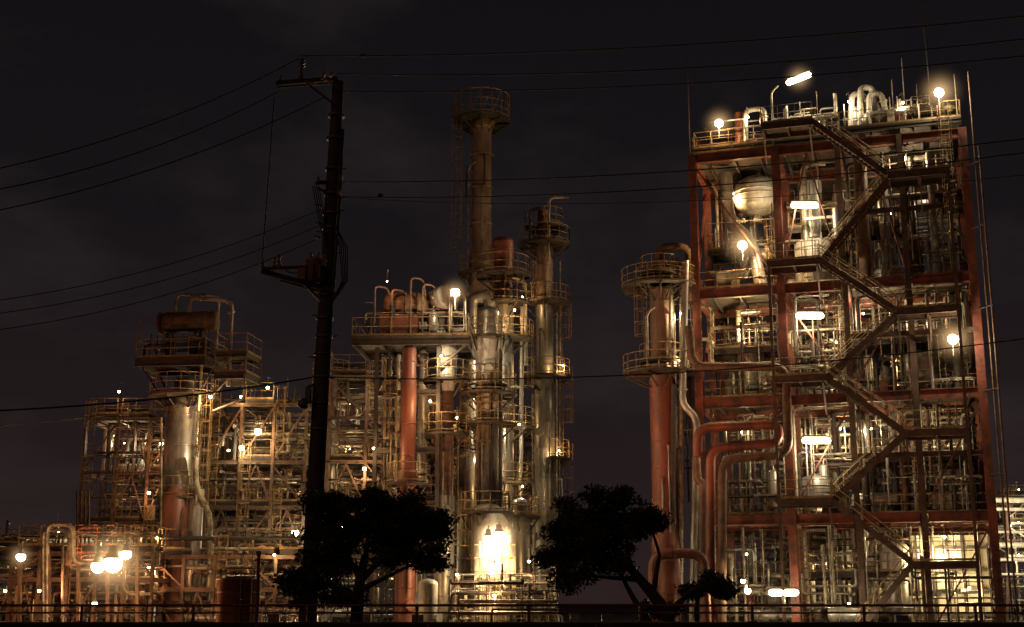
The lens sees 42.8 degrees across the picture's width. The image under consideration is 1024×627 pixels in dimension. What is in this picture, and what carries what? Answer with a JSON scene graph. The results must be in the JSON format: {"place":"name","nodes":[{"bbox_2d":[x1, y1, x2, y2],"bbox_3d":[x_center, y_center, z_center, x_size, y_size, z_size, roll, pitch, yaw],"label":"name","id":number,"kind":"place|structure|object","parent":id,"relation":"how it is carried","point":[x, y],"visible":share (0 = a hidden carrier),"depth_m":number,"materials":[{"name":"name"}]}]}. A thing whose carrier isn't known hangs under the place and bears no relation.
{"place":"outdoors","nodes":[
{"label":"outdoors","id":0,"kind":"place"},
{"bbox_2d":[268,614,279,621],"bbox_3d":[-10.643,14.052,58.346,0.500,1.220,0.249,0,-12,0],"label":"yard floodlight","id":1,"kind":"object","parent":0,"point":[273,617],"visible":1,"depth_m":58.32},
{"bbox_2d":[412,614,423,621],"bbox_3d":[-4.070,13.619,56.394,0.500,1.220,0.249,0,-12,0],"label":"yard floodlight","id":2,"kind":"object","parent":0,"point":[421,617],"visible":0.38,"depth_m":56.38,"materials":[{"name":"black metal"}]},
{"bbox_2d":[0,0,1023,603],"label":"sky","id":3,"kind":"structure","parent":0,"point":[74,74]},
{"bbox_2d":[22,607,1023,621],"bbox_3d":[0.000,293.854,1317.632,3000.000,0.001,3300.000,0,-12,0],"label":"ground","id":4,"kind":"structure","parent":0,"point":[616,617],"depth_m":182.84,"materials":[{"name":"soil"}]},
{"bbox_2d":[0,515,75,621],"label":"pipe rack","id":5,"kind":"object","parent":4,"relation":"on","point":[9,543],"visible":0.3,"depth_m":95.37,"materials":[{"name":"metal"}]},
{"bbox_2d":[0,538,93,546],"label":"elevated pipeline","id":6,"kind":"object","parent":4,"relation":"on","point":[91,541],"visible":0.15,"depth_m":113.21,"materials":[{"name":"beige"}]},
{"bbox_2d":[0,491,150,621],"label":"pipe gantry","id":7,"kind":"object","parent":4,"relation":"on","point":[46,571],"visible":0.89,"depth_m":65.43,"materials":[{"name":"metal"}]},
{"bbox_2d":[5,523,171,621],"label":"pipe rack","id":8,"kind":"object","parent":4,"relation":"on","point":[114,556],"visible":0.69,"depth_m":69.20,"materials":[{"name":"metal"}]},
{"bbox_2d":[70,381,238,621],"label":"pipe rack","id":9,"kind":"object","parent":4,"relation":"on","point":[143,469],"visible":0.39,"depth_m":90.80,"materials":[{"name":"metal"}]},
{"bbox_2d":[163,376,199,611],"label":"shell","id":10,"kind":"object","parent":4,"relation":"on","point":[180,439],"visible":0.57,"depth_m":74.40,"materials":[{"name":"metal"}]},
{"bbox_2d":[134,293,261,621],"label":"platforms and piping","id":11,"kind":"object","parent":4,"relation":"on","point":[197,360],"visible":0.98,"depth_m":74.52,"materials":[{"name":"metal"}]},
{"bbox_2d":[156,384,231,532],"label":"lamps","id":12,"kind":"object","parent":11,"relation":"attached to","point":[210,396],"visible":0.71,"depth_m":72.87,"materials":[{"name":"beige"}]},
{"bbox_2d":[147,508,324,621],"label":"pipe rack","id":13,"kind":"object","parent":4,"relation":"on","point":[272,557],"visible":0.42,"depth_m":71.15,"materials":[{"name":"metal"}]},
{"bbox_2d":[215,554,261,621],"bbox_3d":[-11.858,12.387,56.660,1.947,3.740,1.950,0,-12,0],"label":"storage tank","id":14,"kind":"object","parent":4,"relation":"on","point":[236,588],"visible":0.8,"depth_m":55.93,"materials":[{"name":"red metal"}]},
{"bbox_2d":[198,377,317,620],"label":"pipe rack","id":15,"kind":"object","parent":4,"relation":"on","point":[240,503],"visible":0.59,"depth_m":84.67,"materials":[{"name":"metal"}]},
{"bbox_2d":[255,551,261,626],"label":"marker post","id":16,"kind":"object","parent":4,"relation":"on","point":[258,553],"visible":1,"depth_m":22.49,"materials":[{"name":"metal"}]},
{"bbox_2d":[291,448,308,542],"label":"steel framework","id":17,"kind":"object","parent":4,"relation":"on","point":[296,472],"visible":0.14,"depth_m":85.41,"materials":[{"name":"metal"}]},
{"bbox_2d":[260,58,347,621],"bbox_3d":[-5.028,0.989,31.560,2.112,15.141,1.321,0,-12,0],"label":"utility pole","id":18,"kind":"object","parent":4,"relation":"on","point":[312,272],"visible":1,"depth_m":31.62,"materials":[{"name":"black wood"}]},
{"bbox_2d":[0,16,1023,425],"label":"power lines","id":19,"kind":"object","parent":18,"relation":"attached to","point":[526,178],"visible":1,"depth_m":29.50,"materials":[{"name":"black metal"}]},
{"bbox_2d":[318,379,340,621],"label":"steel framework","id":20,"kind":"object","parent":4,"relation":"on","point":[333,471],"visible":0.3,"depth_m":83.73,"materials":[{"name":"metal"}]},
{"bbox_2d":[321,351,401,621],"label":"pipe rack","id":21,"kind":"object","parent":4,"relation":"on","point":[354,401],"visible":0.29,"depth_m":84.07,"materials":[{"name":"metal"}]},
{"bbox_2d":[312,358,348,393],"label":"platforms and piping","id":22,"kind":"object","parent":21,"relation":"attached to","point":[340,380],"visible":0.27,"depth_m":84.91,"materials":[{"name":"brown metal"}]},
{"bbox_2d":[266,481,459,621],"bbox_3d":[-3.121,5.657,27.399,4.038,4.218,1.987,0,-12,0],"label":"broadleaf tree","id":23,"kind":"object","parent":4,"relation":"on","point":[389,543],"visible":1,"depth_m":27.30,"materials":[{"name":"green plant"}]},
{"bbox_2d":[389,345,416,621],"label":"shell","id":24,"kind":"object","parent":4,"relation":"on","point":[405,584],"visible":0.61,"depth_m":73.75,"materials":[{"name":"metal"}]},
{"bbox_2d":[383,364,426,498],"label":"platforms and piping","id":25,"kind":"object","parent":24,"relation":"attached to","point":[423,483],"visible":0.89,"depth_m":73.77,"materials":[{"name":"brown metal"}]},
{"bbox_2d":[351,277,475,621],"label":"steelwork and drums","id":26,"kind":"object","parent":4,"relation":"on","point":[403,317],"visible":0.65,"depth_m":75.87,"materials":[{"name":"metal"}]},
{"bbox_2d":[372,269,441,448],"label":"lamps","id":27,"kind":"object","parent":26,"relation":"attached to","point":[373,447],"visible":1,"depth_m":73.96,"materials":[{"name":"beige"}]},
{"bbox_2d":[421,474,434,508],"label":"platforms and piping","id":28,"kind":"object","parent":26,"relation":"attached to","point":[430,497],"visible":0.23,"depth_m":74.70,"materials":[{"name":"brown metal"}]},
{"bbox_2d":[415,350,428,611],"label":"shell","id":29,"kind":"object","parent":4,"relation":"on","point":[423,407],"visible":0.38,"depth_m":76.15,"materials":[{"name":"metal"}]},
{"bbox_2d":[417,579,442,621],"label":"pressure vessel","id":30,"kind":"object","parent":4,"relation":"on","point":[427,591],"visible":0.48,"depth_m":67.97,"materials":[{"name":"metal"}]},
{"bbox_2d":[423,345,470,621],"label":"pressure vessel","id":31,"kind":"object","parent":4,"relation":"on","point":[449,435],"visible":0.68,"depth_m":74.69,"materials":[{"name":"metal"}]},
{"bbox_2d":[453,361,475,621],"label":"pressure vessel","id":32,"kind":"object","parent":4,"relation":"on","point":[467,466],"visible":0.44,"depth_m":76.19,"materials":[{"name":"metal"}]},
{"bbox_2d":[451,289,522,486],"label":"lamps","id":33,"kind":"object","parent":32,"relation":"attached to","point":[455,293],"visible":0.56,"depth_m":74.54,"materials":[{"name":"beige"}]},
{"bbox_2d":[394,407,557,607],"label":"pipe rack","id":34,"kind":"object","parent":4,"relation":"on","point":[527,449],"visible":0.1,"depth_m":88.07,"materials":[{"name":"metal"}]},
{"bbox_2d":[450,86,509,446],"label":"flue stack","id":35,"kind":"object","parent":4,"relation":"on","point":[481,125],"visible":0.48,"depth_m":95.71,"materials":[{"name":"metal"}]},
{"bbox_2d":[457,490,513,621],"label":"pressure vessel","id":36,"kind":"object","parent":4,"relation":"on","point":[477,514],"visible":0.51,"depth_m":73.46,"materials":[{"name":"metal"}]},
{"bbox_2d":[474,306,510,523],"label":"shell","id":37,"kind":"object","parent":4,"relation":"on","point":[486,352],"visible":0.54,"depth_m":76.11,"materials":[{"name":"metal"}]},
{"bbox_2d":[459,314,516,507],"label":"platforms and piping","id":38,"kind":"object","parent":37,"relation":"attached to","point":[504,394],"visible":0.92,"depth_m":75.64,"materials":[{"name":"metal"}]},
{"bbox_2d":[449,513,559,621],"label":"process furnace","id":39,"kind":"object","parent":4,"relation":"on","point":[494,580],"visible":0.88,"depth_m":70.19,"materials":[{"name":"beige"}]},
{"bbox_2d":[492,236,519,511],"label":"shell","id":40,"kind":"object","parent":4,"relation":"on","point":[502,243],"visible":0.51,"depth_m":81.15,"materials":[{"name":"metal"}]},
{"bbox_2d":[466,251,536,499],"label":"platforms and piping","id":41,"kind":"object","parent":40,"relation":"attached to","point":[523,340],"visible":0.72,"depth_m":80.69,"materials":[{"name":"grey metal"}]},
{"bbox_2d":[0,622,1023,626],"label":"parapet wall","id":42,"kind":"structure","parent":4,"relation":"on","point":[513,624],"depth_m":23.20,"materials":[{"name":"concrete"}]},
{"bbox_2d":[0,604,1023,621],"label":"guard rail","id":43,"kind":"object","parent":42,"relation":"on","point":[528,612],"visible":1,"depth_m":23.38,"materials":[{"name":"black metal"}]},
{"bbox_2d":[502,495,540,607],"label":"pressure vessel","id":44,"kind":"object","parent":4,"relation":"on","point":[521,518],"visible":0.61,"depth_m":75.46,"materials":[{"name":"metal"}]},
{"bbox_2d":[531,208,563,621],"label":"shell","id":45,"kind":"object","parent":4,"relation":"on","point":[544,432],"visible":0.79,"depth_m":85.16,"materials":[{"name":"metal"}]},
{"bbox_2d":[518,196,573,585],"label":"platforms and piping","id":46,"kind":"object","parent":45,"relation":"attached to","point":[531,243],"visible":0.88,"depth_m":86.21,"materials":[{"name":"grey metal"}]},
{"bbox_2d":[529,482,715,621],"bbox_3d":[2.286,5.823,28.289,3.759,4.300,2.233,-6,-14,24],"label":"broadleaf tree","id":47,"kind":"object","parent":4,"relation":"on","point":[570,528],"visible":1,"depth_m":28.36,"materials":[{"name":"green plant"}]},
{"bbox_2d":[649,259,683,621],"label":"shell","id":48,"kind":"object","parent":4,"relation":"on","point":[669,579],"visible":0.66,"depth_m":82.53,"materials":[{"name":"metal"}]},
{"bbox_2d":[621,243,698,584],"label":"platforms and piping","id":49,"kind":"object","parent":48,"relation":"attached to","point":[645,283],"visible":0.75,"depth_m":83.69,"materials":[{"name":"metal"}]},
{"bbox_2d":[635,568,740,621],"bbox_3d":[3.882,6.831,28.712,2.366,2.491,1.139,0,-12,0],"label":"shrub","id":50,"kind":"object","parent":4,"relation":"on","point":[721,587],"visible":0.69,"depth_m":28.73,"materials":[{"name":"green plant"}]},
{"bbox_2d":[648,0,1018,621],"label":"process tower","id":51,"kind":"structure","parent":4,"relation":"on","point":[805,294],"depth_m":81.90,"materials":[{"name":"metal"}]},
{"bbox_2d":[716,503,979,621],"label":"pipe rack","id":52,"kind":"object","parent":4,"relation":"on","point":[759,572],"visible":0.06,"depth_m":99.45,"materials":[{"name":"metal"}]},
{"bbox_2d":[968,484,1023,619],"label":"pipe rack","id":53,"kind":"object","parent":4,"relation":"on","point":[1015,520],"visible":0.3,"depth_m":130.81,"materials":[{"name":"metal"}]},
{"bbox_2d":[996,481,1023,621],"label":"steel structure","id":54,"kind":"object","parent":4,"relation":"on","point":[1018,545],"visible":0.63,"depth_m":118.16,"materials":[{"name":"beige"}]},
{"bbox_2d":[601,614,612,621],"bbox_3d":[4.127,13.619,56.394,0.500,1.220,0.249,0,-12,0],"label":"yard floodlight","id":55,"kind":"object","parent":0,"point":[606,617],"visible":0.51,"depth_m":56.38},
{"bbox_2d":[894,615,908,621],"bbox_3d":[15.684,12.753,52.489,0.500,1.220,0.249,0,-12,0],"label":"yard floodlight","id":56,"kind":"object","parent":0,"point":[901,618],"visible":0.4,"depth_m":52.47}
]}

